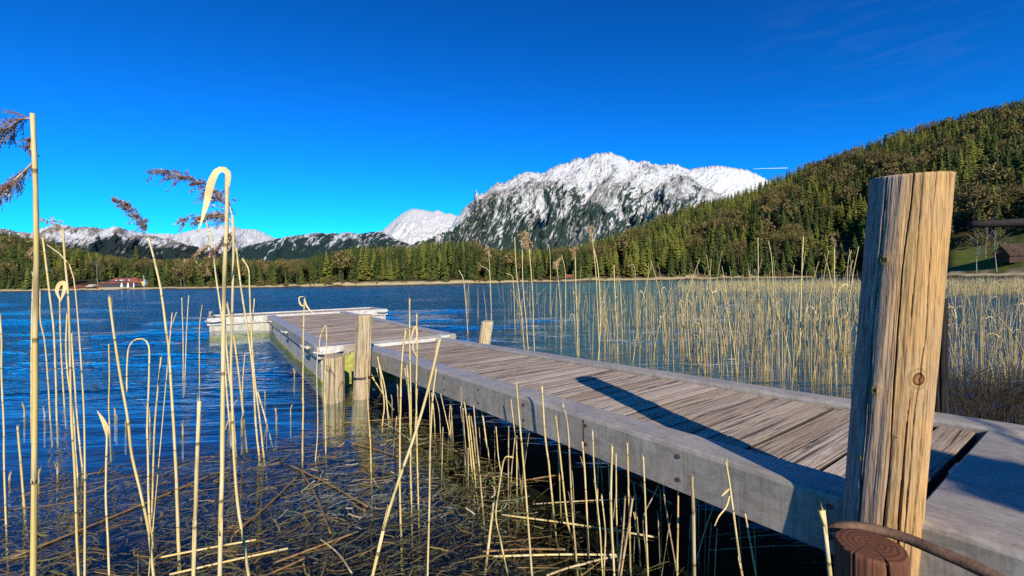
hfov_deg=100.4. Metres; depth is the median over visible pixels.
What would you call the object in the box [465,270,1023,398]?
reeds
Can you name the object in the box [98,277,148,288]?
lodge
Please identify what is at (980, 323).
reed stalk
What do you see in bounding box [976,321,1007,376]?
reed stalk
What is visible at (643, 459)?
reed stalk
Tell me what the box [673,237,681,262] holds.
larch tree
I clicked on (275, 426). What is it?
reed stalk
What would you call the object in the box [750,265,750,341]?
reed stalk
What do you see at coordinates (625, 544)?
reed stalk
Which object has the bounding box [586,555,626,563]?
fallen reed
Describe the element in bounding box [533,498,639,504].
fallen reed
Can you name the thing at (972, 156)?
larch tree
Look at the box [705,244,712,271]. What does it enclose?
spruce tree
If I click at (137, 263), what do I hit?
broadleaf tree
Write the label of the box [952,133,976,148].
broadleaf tree
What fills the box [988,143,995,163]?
spruce tree
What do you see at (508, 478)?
reed stalk
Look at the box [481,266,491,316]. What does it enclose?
reed stalk
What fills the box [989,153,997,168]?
spruce tree
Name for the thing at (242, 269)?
broadleaf tree
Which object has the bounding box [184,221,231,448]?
reed stalk
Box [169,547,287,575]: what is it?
fallen reed
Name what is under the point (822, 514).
reed stalk
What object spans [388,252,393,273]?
spruce tree
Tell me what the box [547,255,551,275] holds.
spruce tree
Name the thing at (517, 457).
reed stalk
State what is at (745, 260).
spruce tree
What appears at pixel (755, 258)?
spruce tree
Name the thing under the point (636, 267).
larch tree
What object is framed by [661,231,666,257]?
larch tree
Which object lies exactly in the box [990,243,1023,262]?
shed
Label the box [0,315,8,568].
reed stalk
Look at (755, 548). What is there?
reed stalk
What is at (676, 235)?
larch tree
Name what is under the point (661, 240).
larch tree
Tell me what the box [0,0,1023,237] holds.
sky
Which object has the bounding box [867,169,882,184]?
broadleaf tree
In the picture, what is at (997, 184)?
spruce tree
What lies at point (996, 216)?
spruce tree
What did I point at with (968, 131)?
broadleaf tree
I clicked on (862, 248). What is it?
larch tree
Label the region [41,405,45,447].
reed stalk
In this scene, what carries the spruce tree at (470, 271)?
on the ground
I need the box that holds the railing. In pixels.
[967,218,1023,227]
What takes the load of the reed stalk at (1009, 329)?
in the water
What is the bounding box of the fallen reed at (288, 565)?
[269,557,304,574]
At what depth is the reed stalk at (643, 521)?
2.33 m
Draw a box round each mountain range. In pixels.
[0,225,220,261]
[147,225,275,256]
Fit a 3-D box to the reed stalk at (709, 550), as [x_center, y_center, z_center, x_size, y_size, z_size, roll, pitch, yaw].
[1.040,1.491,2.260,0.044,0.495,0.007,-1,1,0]
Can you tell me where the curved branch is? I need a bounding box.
[827,521,1005,575]
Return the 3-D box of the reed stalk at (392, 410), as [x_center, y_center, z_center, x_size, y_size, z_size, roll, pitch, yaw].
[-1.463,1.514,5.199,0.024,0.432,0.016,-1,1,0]
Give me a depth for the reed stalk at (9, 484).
3.30 m
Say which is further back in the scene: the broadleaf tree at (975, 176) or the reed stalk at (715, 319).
the broadleaf tree at (975, 176)
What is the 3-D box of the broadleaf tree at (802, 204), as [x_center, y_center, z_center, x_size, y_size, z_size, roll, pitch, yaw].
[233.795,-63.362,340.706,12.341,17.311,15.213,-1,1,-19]
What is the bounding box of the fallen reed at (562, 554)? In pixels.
[493,553,634,556]
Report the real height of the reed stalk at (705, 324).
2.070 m
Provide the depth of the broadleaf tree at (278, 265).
240.97 m
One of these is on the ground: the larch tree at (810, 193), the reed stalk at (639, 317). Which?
the larch tree at (810, 193)
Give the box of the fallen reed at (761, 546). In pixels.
[710,545,811,550]
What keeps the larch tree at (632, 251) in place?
on the ground
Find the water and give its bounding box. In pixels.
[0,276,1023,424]
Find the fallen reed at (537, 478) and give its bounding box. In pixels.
[512,474,558,482]
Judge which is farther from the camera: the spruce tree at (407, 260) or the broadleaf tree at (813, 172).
the broadleaf tree at (813, 172)
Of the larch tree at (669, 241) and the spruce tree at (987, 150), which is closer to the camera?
the spruce tree at (987, 150)
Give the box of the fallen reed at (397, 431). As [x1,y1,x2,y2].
[383,422,409,439]
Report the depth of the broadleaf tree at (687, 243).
314.13 m
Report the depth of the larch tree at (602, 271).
287.78 m
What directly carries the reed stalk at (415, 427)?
in the water
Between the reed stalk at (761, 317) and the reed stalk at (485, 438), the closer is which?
the reed stalk at (485, 438)
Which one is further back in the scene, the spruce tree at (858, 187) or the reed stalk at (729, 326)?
the spruce tree at (858, 187)
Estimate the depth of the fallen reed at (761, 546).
2.35 m
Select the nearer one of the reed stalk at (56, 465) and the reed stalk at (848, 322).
the reed stalk at (56, 465)
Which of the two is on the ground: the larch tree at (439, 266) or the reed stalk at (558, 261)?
the larch tree at (439, 266)
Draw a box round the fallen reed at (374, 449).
[349,442,397,456]
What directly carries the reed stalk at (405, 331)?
on the ground
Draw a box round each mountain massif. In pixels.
[393,152,723,253]
[659,163,767,198]
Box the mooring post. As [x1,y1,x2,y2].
[842,171,955,575]
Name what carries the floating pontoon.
on the water
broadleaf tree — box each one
[0,236,16,247]
[0,242,8,254]
[0,259,17,277]
[23,247,43,260]
[32,250,56,261]
[54,266,78,278]
[66,247,84,254]
[95,255,118,267]
[131,260,150,278]
[170,258,194,286]
[194,260,217,281]
[230,260,248,284]
[242,259,258,272]
[250,259,269,275]
[257,263,272,284]
[273,258,297,281]
[288,258,307,283]
[330,250,356,278]
[465,239,483,248]
[466,239,480,252]
[469,246,493,259]
[476,257,490,272]
[501,252,520,268]
[519,255,536,268]
[551,245,568,257]
[584,241,610,270]
[613,234,634,251]
[632,226,648,236]
[633,233,647,245]
[680,221,696,235]
[684,235,705,249]
[690,223,705,236]
[701,219,717,233]
[709,216,734,233]
[712,206,730,215]
[713,212,729,224]
[719,210,742,226]
[723,248,737,261]
[725,209,749,217]
[725,237,746,268]
[733,218,746,231]
[752,238,780,253]
[753,196,774,204]
[754,218,776,235]
[757,199,779,214]
[760,189,781,206]
[761,205,776,220]
[761,230,775,242]
[768,191,786,201]
[770,229,797,261]
[771,200,800,220]
[780,182,799,193]
[781,221,804,235]
[785,229,813,251]
[793,187,809,199]
[796,198,814,210]
[799,176,819,187]
[802,167,819,178]
[807,168,823,176]
[819,164,837,174]
[819,204,839,219]
[823,156,838,165]
[825,173,847,188]
[831,190,843,202]
[834,151,854,164]
[835,169,847,184]
[840,183,862,203]
[842,146,859,157]
[842,161,856,171]
[844,165,862,178]
[849,151,865,163]
[856,151,869,161]
[862,150,884,161]
[864,158,887,174]
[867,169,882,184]
[872,162,901,175]
[877,154,900,171]
[882,162,901,175]
[886,152,909,163]
[886,168,900,175]
[898,158,931,170]
[901,157,925,172]
[903,155,926,161]
[912,151,931,162]
[913,129,929,141]
[914,120,937,131]
[922,137,953,153]
[928,148,952,163]
[932,143,957,153]
[934,115,952,131]
[948,142,968,152]
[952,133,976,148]
[952,206,968,227]
[953,178,998,222]
[953,189,985,220]
[955,121,988,138]
[956,118,971,125]
[956,119,985,139]
[958,193,1004,231]
[963,111,980,121]
[968,162,1019,189]
[969,165,1015,179]
[979,148,1003,164]
[980,110,994,119]
[986,182,1023,218]
[987,104,1010,120]
[993,133,1023,148]
[995,109,1023,126]
[998,126,1017,143]
[1009,128,1023,139]
[1009,145,1022,156]
[1014,114,1023,126]
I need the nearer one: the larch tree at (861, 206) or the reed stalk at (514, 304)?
the reed stalk at (514, 304)
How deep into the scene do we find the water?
11.58 m
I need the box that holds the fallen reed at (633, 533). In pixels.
[501,514,658,538]
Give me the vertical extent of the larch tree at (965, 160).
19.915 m
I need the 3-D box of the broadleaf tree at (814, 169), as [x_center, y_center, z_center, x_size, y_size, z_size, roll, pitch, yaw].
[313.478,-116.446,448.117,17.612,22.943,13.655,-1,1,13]
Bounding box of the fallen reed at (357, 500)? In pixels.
[287,463,368,506]
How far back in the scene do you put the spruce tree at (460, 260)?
266.66 m
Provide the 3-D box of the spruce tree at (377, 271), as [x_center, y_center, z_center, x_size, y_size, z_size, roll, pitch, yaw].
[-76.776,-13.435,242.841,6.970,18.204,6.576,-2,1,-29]
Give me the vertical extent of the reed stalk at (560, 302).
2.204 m
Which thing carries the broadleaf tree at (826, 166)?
on the ground
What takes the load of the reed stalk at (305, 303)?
in the water
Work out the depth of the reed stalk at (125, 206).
2.38 m
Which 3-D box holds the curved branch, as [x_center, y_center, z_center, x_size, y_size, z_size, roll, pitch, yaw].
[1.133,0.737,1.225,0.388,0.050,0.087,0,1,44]
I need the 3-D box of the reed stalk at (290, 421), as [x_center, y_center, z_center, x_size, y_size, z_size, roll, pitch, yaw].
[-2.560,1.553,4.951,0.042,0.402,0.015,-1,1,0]
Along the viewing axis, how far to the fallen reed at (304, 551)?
2.40 m
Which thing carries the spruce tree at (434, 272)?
on the ground
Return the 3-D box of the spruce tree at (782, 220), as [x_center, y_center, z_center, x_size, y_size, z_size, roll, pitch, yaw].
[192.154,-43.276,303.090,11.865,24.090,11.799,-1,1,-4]
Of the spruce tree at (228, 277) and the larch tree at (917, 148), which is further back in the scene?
the larch tree at (917, 148)
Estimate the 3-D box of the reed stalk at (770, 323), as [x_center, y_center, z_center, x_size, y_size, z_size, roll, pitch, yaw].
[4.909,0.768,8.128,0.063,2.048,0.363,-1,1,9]
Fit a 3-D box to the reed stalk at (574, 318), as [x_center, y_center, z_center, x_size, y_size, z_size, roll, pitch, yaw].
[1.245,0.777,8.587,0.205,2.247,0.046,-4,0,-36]
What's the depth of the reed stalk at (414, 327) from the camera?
2.87 m
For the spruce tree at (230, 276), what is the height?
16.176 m
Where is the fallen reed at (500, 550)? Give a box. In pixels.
[483,548,564,552]
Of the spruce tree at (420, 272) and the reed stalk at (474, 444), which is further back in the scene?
the spruce tree at (420, 272)
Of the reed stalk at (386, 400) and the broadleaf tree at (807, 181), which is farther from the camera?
the broadleaf tree at (807, 181)
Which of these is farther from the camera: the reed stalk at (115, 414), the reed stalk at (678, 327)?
the reed stalk at (678, 327)
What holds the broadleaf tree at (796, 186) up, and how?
on the ground
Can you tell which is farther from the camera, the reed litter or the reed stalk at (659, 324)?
the reed stalk at (659, 324)
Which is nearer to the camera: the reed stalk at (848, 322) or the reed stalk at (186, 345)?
the reed stalk at (848, 322)
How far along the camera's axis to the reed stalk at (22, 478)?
2.93 m
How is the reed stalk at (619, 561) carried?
on the ground
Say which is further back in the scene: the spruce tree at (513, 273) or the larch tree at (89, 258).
the larch tree at (89, 258)
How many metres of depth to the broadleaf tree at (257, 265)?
249.40 m
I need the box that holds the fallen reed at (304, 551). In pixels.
[273,533,352,563]
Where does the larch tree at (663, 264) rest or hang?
on the ground
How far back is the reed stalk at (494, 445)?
3.66 m
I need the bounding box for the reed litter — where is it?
[2,420,688,575]
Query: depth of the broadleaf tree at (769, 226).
308.74 m
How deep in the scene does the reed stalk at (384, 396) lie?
4.98 m
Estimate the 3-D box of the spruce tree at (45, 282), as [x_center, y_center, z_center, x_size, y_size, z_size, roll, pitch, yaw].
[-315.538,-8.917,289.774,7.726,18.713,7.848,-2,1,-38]
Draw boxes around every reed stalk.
[0,109,40,575]
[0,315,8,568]
[8,472,11,520]
[16,425,29,548]
[21,402,25,442]
[26,236,58,447]
[30,271,32,429]
[37,468,41,521]
[39,215,79,575]
[39,291,52,447]
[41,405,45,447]
[47,245,85,575]
[54,460,58,511]
[55,281,66,428]
[65,312,81,513]
[71,331,86,498]
[97,411,110,575]
[108,295,154,575]
[108,344,111,461]
[110,196,181,574]
[113,407,115,441]
[114,411,117,444]
[125,421,126,454]
[126,338,156,575]
[142,169,249,575]
[148,312,176,575]
[149,408,150,454]
[151,355,161,526]
[180,423,183,462]
[181,298,183,398]
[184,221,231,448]
[184,295,188,394]
[191,397,200,575]
[198,167,239,575]
[199,305,202,398]
[226,301,247,452]
[226,333,237,470]
[229,411,230,448]
[235,248,262,487]
[241,412,243,454]
[242,257,268,489]
[242,354,244,436]
[251,299,264,470]
[257,391,274,450]
[264,391,265,419]
[274,407,276,449]
[290,405,292,437]
[298,296,313,496]
[313,349,317,487]
[318,325,326,485]
[366,368,372,509]
[371,333,440,575]
[371,375,393,410]
[376,368,393,435]
[377,356,384,445]
[379,364,390,442]
[391,395,392,426]
[391,416,396,476]
[396,376,399,417]
[399,328,406,571]
[404,368,412,474]
[406,365,409,432]
[408,298,417,546]
[413,389,417,464]
[415,315,419,544]
[427,368,436,575]
[431,390,436,454]
[434,394,442,461]
[440,394,457,468]
[441,433,442,498]
[447,403,450,463]
[448,399,452,462]
[450,398,454,464]
[450,407,451,454]
[459,270,468,340]
[460,386,467,501]
[463,409,467,480]
[464,401,475,509]
[468,415,479,518]
[468,448,468,512]
[470,416,478,490]
[473,405,486,547]
[477,411,482,470]
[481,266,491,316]
[481,411,495,488]
[484,245,490,280]
[484,498,495,575]
[494,416,495,483]
[495,456,513,574]
[496,427,504,505]
[506,273,515,340]
[507,426,508,532]
[509,437,514,511]
[510,399,525,523]
[514,237,524,349]
[515,382,532,575]
[516,436,517,526]
[517,229,532,349]
[518,433,529,531]
[520,429,527,493]
[529,250,534,350]
[541,386,557,547]
[546,243,550,296]
[552,255,565,334]
[554,415,581,575]
[556,261,561,354]
[557,446,561,520]
[562,403,578,575]
[568,246,578,357]
[570,282,576,356]
[572,472,575,536]
[579,440,590,575]
[588,226,599,360]
[592,431,602,575]
[594,249,600,360]
[596,458,598,549]
[600,459,605,521]
[601,494,605,575]
[603,297,607,357]
[608,462,612,558]
[609,499,615,575]
[610,444,614,575]
[613,265,618,362]
[615,453,620,565]
[617,491,624,542]
[618,496,625,575]
[619,277,622,350]
[620,495,633,575]
[626,442,631,575]
[627,264,636,348]
[632,263,651,365]
[633,483,640,566]
[633,494,636,568]
[633,512,642,575]
[639,265,648,367]
[640,454,648,575]
[642,483,659,567]
[643,298,654,358]
[650,259,671,370]
[652,279,680,368]
[657,510,660,575]
[658,264,667,362]
[660,489,661,557]
[661,514,671,575]
[663,485,675,570]
[676,298,681,348]
[676,491,678,575]
[677,286,688,374]
[679,259,699,372]
[687,306,691,374]
[687,514,691,575]
[689,270,693,374]
[689,472,695,575]
[691,518,691,575]
[692,300,705,375]
[692,505,713,575]
[694,304,700,356]
[695,498,696,533]
[697,265,706,376]
[698,499,699,569]
[704,502,705,575]
[705,266,710,373]
[705,275,707,373]
[705,275,728,376]
[706,255,719,378]
[707,523,711,575]
[708,292,722,357]
[709,254,721,372]
[714,458,742,575]
[714,528,717,575]
[720,286,726,378]
[721,291,736,373]
[722,268,732,380]
[731,288,745,359]
[738,515,741,564]
[744,512,756,575]
[747,264,748,341]
[748,265,766,375]
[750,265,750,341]
[753,269,763,362]
[754,525,756,572]
[757,238,760,354]
[767,279,773,382]
[768,241,774,341]
[768,291,794,390]
[773,258,780,387]
[785,265,794,363]
[792,251,805,389]
[794,262,818,373]
[798,237,803,390]
[804,271,808,382]
[806,251,828,392]
[810,267,833,360]
[817,292,820,393]
[818,505,831,575]
[821,315,823,392]
[824,254,849,397]
[826,280,835,374]
[827,233,837,342]
[829,266,849,339]
[829,277,833,360]
[835,284,845,370]
[839,246,858,397]
[843,265,850,338]
[843,307,858,366]
[845,281,859,395]
[846,260,856,397]
[849,249,856,333]
[946,284,961,392]
[951,302,972,367]
[955,299,956,381]
[960,287,966,376]
[968,298,969,351]
[971,284,977,381]
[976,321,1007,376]
[979,280,995,370]
[980,281,983,397]
[983,286,1004,335]
[983,304,1023,351]
[1007,294,1023,363]
[1016,291,1020,348]
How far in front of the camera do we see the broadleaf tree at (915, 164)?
299.67 m
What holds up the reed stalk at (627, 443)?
on the ground
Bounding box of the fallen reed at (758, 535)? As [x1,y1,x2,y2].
[730,534,784,538]
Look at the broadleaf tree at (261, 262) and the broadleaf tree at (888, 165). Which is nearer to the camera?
the broadleaf tree at (261, 262)
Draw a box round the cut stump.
[834,528,909,575]
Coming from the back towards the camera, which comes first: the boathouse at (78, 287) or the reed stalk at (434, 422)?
the boathouse at (78, 287)
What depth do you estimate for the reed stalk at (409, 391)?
4.41 m
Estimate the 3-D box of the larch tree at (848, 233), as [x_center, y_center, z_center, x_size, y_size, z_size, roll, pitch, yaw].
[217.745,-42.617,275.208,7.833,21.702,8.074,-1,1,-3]
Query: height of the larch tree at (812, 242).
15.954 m
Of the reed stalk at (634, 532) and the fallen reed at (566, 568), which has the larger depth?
the reed stalk at (634, 532)
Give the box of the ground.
[0,170,1023,575]
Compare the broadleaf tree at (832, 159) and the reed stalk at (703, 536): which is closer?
the reed stalk at (703, 536)
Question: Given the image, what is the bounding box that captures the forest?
[0,96,1023,289]
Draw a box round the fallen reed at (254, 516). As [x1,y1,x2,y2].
[234,474,298,533]
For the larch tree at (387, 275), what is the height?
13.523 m
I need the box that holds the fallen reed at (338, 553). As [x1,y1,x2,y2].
[319,538,352,573]
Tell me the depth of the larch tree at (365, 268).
234.89 m
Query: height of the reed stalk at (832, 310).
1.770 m
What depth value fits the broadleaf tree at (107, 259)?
328.71 m
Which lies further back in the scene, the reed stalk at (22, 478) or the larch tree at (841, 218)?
the larch tree at (841, 218)
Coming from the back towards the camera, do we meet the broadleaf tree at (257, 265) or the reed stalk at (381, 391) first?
the broadleaf tree at (257, 265)
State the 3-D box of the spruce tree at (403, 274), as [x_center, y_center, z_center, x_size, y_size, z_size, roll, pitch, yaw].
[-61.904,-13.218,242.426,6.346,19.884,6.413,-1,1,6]
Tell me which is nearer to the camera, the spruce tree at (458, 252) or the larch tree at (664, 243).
the spruce tree at (458, 252)
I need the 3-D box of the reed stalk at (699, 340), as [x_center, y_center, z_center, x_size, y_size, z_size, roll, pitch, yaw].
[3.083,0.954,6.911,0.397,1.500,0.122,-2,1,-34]
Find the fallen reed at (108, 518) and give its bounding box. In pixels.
[10,471,219,558]
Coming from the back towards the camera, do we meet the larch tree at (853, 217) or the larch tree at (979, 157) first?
the larch tree at (853, 217)
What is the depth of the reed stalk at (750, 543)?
1.54 m
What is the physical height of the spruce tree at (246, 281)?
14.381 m
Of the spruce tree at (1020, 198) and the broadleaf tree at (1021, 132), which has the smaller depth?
the spruce tree at (1020, 198)
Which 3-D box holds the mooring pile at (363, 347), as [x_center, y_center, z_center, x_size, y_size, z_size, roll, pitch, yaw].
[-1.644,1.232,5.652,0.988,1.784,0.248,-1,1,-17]
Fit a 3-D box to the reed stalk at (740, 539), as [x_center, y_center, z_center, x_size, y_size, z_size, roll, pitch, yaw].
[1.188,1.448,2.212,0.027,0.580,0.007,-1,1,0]
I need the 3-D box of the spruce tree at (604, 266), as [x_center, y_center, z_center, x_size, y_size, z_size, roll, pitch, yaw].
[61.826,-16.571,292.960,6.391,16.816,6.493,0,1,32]
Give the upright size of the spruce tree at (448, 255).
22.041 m
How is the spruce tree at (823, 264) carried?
on the ground
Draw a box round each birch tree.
[85,260,107,284]
[957,234,994,272]
[966,214,1003,257]
[973,228,1021,271]
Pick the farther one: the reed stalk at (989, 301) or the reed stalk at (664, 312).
the reed stalk at (989, 301)
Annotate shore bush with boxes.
[256,280,265,285]
[323,279,332,284]
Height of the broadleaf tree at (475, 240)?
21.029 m
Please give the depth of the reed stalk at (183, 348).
6.81 m
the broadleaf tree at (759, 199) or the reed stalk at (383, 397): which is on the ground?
the broadleaf tree at (759, 199)
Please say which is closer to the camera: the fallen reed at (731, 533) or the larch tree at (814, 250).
the fallen reed at (731, 533)
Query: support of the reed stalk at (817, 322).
in the water
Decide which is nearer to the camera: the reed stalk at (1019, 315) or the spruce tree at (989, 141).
the reed stalk at (1019, 315)
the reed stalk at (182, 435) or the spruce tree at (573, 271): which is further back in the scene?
the spruce tree at (573, 271)
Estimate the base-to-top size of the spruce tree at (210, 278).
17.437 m
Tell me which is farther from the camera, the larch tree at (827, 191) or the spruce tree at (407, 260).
the larch tree at (827, 191)
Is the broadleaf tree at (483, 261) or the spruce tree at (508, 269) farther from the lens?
the spruce tree at (508, 269)
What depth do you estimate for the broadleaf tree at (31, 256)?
354.78 m
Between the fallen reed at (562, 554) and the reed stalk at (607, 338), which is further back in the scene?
the reed stalk at (607, 338)
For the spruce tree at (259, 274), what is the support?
on the ground
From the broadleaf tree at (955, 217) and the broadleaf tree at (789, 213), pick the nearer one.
the broadleaf tree at (955, 217)
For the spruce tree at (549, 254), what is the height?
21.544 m
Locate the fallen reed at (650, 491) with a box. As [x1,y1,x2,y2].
[629,479,671,504]
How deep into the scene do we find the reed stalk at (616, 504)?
2.32 m
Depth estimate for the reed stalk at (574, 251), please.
8.29 m
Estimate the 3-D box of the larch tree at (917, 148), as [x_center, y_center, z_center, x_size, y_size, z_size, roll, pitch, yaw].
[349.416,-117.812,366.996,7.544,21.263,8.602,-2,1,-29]
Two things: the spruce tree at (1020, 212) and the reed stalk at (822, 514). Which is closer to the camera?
the reed stalk at (822, 514)
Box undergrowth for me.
[948,354,1023,424]
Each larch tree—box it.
[21,268,29,286]
[51,252,57,267]
[54,246,60,268]
[69,252,76,274]
[73,249,80,272]
[84,251,94,274]
[322,250,331,280]
[356,249,367,279]
[361,249,370,280]
[369,252,375,276]
[380,259,385,279]
[385,257,390,279]
[389,261,393,280]
[396,258,399,277]
[408,246,411,268]
[419,253,426,279]
[437,248,441,277]
[448,248,454,274]
[591,253,595,272]
[597,256,605,274]
[602,246,608,271]
[608,251,614,276]
[612,244,618,263]
[613,250,617,270]
[615,256,618,273]
[623,260,627,275]
[627,251,634,276]
[630,238,634,264]
[630,259,634,276]
[632,242,636,266]
[633,253,638,274]
[638,246,644,271]
[639,249,648,276]
[644,236,653,263]
[646,248,652,273]
[659,246,666,269]
[660,231,663,249]
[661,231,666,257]
[665,232,674,256]
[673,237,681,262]
[674,225,679,247]
[678,233,685,259]
[687,226,694,250]
[710,233,715,253]
[741,225,746,241]
[750,223,756,244]
[758,222,764,247]
[799,236,808,265]
[806,184,813,201]
[811,185,816,206]
[811,235,814,252]
[813,241,817,261]
[815,235,824,262]
[819,236,829,263]
[824,218,832,241]
[825,181,831,202]
[828,247,837,273]
[829,246,837,267]
[835,202,845,229]
[837,243,845,264]
[837,254,846,273]
[842,206,856,237]
[844,192,852,216]
[851,198,859,226]
[857,193,864,217]
[857,201,866,233]
[858,214,865,239]
[859,228,864,256]
[914,139,919,153]
[939,159,946,170]
[956,150,963,175]
[959,169,973,201]
[960,155,971,180]
[965,155,974,182]
[967,138,978,166]
[969,146,978,169]
[975,141,983,173]
[982,125,987,142]
[983,185,1004,219]
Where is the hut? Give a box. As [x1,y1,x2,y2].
[566,274,572,279]
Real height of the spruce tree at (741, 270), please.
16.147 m
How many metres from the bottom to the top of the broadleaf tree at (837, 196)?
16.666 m
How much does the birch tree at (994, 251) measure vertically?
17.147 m
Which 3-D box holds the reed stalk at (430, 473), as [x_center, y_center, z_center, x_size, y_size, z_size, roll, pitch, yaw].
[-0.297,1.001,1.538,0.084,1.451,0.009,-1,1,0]
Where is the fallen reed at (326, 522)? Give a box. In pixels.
[298,466,330,533]
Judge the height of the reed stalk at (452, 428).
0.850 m
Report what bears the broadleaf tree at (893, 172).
on the ground
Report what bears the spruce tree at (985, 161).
on the ground
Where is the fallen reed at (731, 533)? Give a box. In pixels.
[696,530,767,538]
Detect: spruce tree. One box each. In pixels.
[0,265,8,287]
[39,260,44,285]
[42,262,52,286]
[47,265,57,289]
[55,264,72,287]
[127,246,144,278]
[148,261,156,286]
[153,266,158,286]
[193,258,200,284]
[199,264,206,285]
[206,260,214,285]
[218,258,221,281]
[220,261,230,284]
[227,265,235,284]
[234,268,243,284]
[241,260,245,283]
[244,262,251,285]
[250,259,256,282]
[256,262,264,284]
[265,262,271,284]
[271,263,278,284]
[297,261,305,284]
[303,260,308,282]
[307,256,313,282]
[311,258,319,282]
[317,259,322,281]
[318,251,322,268]
[322,253,330,282]
[330,251,332,274]
[331,251,337,278]
[336,259,343,281]
[347,255,359,282]
[354,245,359,277]
[357,252,368,276]
[368,245,372,265]
[373,249,381,279]
[374,246,383,275]
[383,254,388,279]
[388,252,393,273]
[395,249,399,273]
[398,246,409,275]
[398,249,408,280]
[408,248,414,275]
[409,249,419,278]
[417,248,420,277]
[418,258,425,279]
[424,247,431,270]
[425,251,431,278]
[428,248,439,279]
[434,245,438,262]
[440,250,449,281]
[446,242,450,267]
[452,243,455,264]
[453,255,461,277]
[456,242,460,262]
[458,244,464,269]
[459,250,467,276]
[465,245,469,267]
[467,253,475,280]
[474,247,482,275]
[478,247,483,276]
[481,248,485,275]
[487,251,495,280]
[495,254,498,275]
[496,254,503,279]
[505,256,510,278]
[510,257,519,278]
[517,251,521,278]
[521,258,528,280]
[528,254,535,278]
[535,255,542,279]
[546,251,551,274]
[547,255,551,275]
[551,254,556,276]
[558,251,564,277]
[562,249,568,275]
[568,254,573,273]
[572,252,578,278]
[576,253,584,278]
[581,252,584,271]
[583,251,593,276]
[598,252,605,273]
[647,252,655,275]
[666,251,676,275]
[679,252,687,276]
[699,248,707,270]
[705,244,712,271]
[710,251,716,277]
[713,226,720,248]
[714,249,720,276]
[718,234,724,261]
[723,249,729,273]
[725,224,734,252]
[727,250,738,276]
[737,252,744,274]
[743,250,747,271]
[747,240,755,270]
[752,212,757,236]
[753,244,757,270]
[756,242,763,269]
[760,250,771,276]
[769,240,779,269]
[776,210,785,236]
[779,252,787,275]
[783,217,790,243]
[783,236,789,262]
[785,242,793,269]
[789,201,797,224]
[790,237,799,266]
[793,212,804,242]
[801,214,811,243]
[803,248,815,275]
[805,242,815,270]
[812,193,822,222]
[819,247,831,273]
[844,235,862,267]
[852,250,861,273]
[853,198,860,227]
[856,181,865,204]
[863,178,867,201]
[937,149,942,170]
[942,146,952,169]
[949,219,956,246]
[951,167,960,196]
[952,152,959,174]
[957,144,963,165]
[959,165,972,187]
[971,214,984,243]
[972,206,985,239]
[975,129,984,155]
[978,142,989,172]
[979,155,991,170]
[982,187,991,219]
[984,128,989,144]
[984,135,991,152]
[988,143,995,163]
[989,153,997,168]
[989,201,1006,236]
[990,132,999,158]
[993,179,1008,214]
[997,161,1010,198]
[999,146,1005,163]
[1003,147,1012,171]
[1004,139,1012,154]
[1007,189,1019,218]
[1008,166,1017,202]
[1009,194,1023,231]
[1010,134,1016,147]
[1010,142,1018,164]
[1011,146,1019,167]
[1013,158,1019,177]
[1014,146,1023,183]
[1016,137,1023,153]
[1016,183,1022,213]
[1017,171,1023,202]
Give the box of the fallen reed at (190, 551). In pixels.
[160,539,255,557]
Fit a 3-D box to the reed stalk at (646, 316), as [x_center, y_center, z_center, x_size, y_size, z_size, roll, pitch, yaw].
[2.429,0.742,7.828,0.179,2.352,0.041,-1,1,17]
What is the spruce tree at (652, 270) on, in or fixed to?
on the ground
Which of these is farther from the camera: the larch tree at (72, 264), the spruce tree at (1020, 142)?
the larch tree at (72, 264)
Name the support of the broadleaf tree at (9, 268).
on the ground
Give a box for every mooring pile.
[323,353,344,446]
[351,314,392,442]
[478,320,492,344]
[926,298,948,498]
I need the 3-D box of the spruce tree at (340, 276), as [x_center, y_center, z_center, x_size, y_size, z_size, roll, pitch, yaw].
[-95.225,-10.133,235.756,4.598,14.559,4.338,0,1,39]
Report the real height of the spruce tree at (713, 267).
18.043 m
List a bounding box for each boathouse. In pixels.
[71,286,85,289]
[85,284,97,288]
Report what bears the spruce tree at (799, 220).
on the ground
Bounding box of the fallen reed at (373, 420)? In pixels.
[342,417,408,422]
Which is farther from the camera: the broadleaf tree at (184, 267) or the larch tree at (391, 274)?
the broadleaf tree at (184, 267)
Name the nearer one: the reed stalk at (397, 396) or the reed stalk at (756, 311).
the reed stalk at (397, 396)
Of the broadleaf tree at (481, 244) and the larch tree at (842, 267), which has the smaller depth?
the larch tree at (842, 267)
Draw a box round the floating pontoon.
[204,307,455,398]
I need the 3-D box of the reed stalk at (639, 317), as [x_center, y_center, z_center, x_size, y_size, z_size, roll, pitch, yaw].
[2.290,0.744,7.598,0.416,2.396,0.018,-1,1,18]
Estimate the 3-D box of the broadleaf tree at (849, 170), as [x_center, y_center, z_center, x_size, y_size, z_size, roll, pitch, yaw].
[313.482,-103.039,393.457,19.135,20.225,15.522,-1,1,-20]
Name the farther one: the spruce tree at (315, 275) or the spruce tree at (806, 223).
the spruce tree at (806, 223)
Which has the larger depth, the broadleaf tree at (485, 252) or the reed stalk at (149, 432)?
the broadleaf tree at (485, 252)
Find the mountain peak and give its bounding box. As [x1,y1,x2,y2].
[381,209,456,244]
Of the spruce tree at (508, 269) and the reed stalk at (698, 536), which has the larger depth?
the spruce tree at (508, 269)
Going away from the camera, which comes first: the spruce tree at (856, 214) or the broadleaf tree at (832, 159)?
the spruce tree at (856, 214)
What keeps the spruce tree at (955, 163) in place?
on the ground
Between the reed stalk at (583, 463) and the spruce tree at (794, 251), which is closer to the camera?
the reed stalk at (583, 463)
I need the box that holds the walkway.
[344,334,1023,575]
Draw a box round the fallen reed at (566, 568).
[546,562,586,575]
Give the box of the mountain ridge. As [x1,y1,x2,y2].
[227,231,410,262]
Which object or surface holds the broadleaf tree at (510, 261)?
on the ground

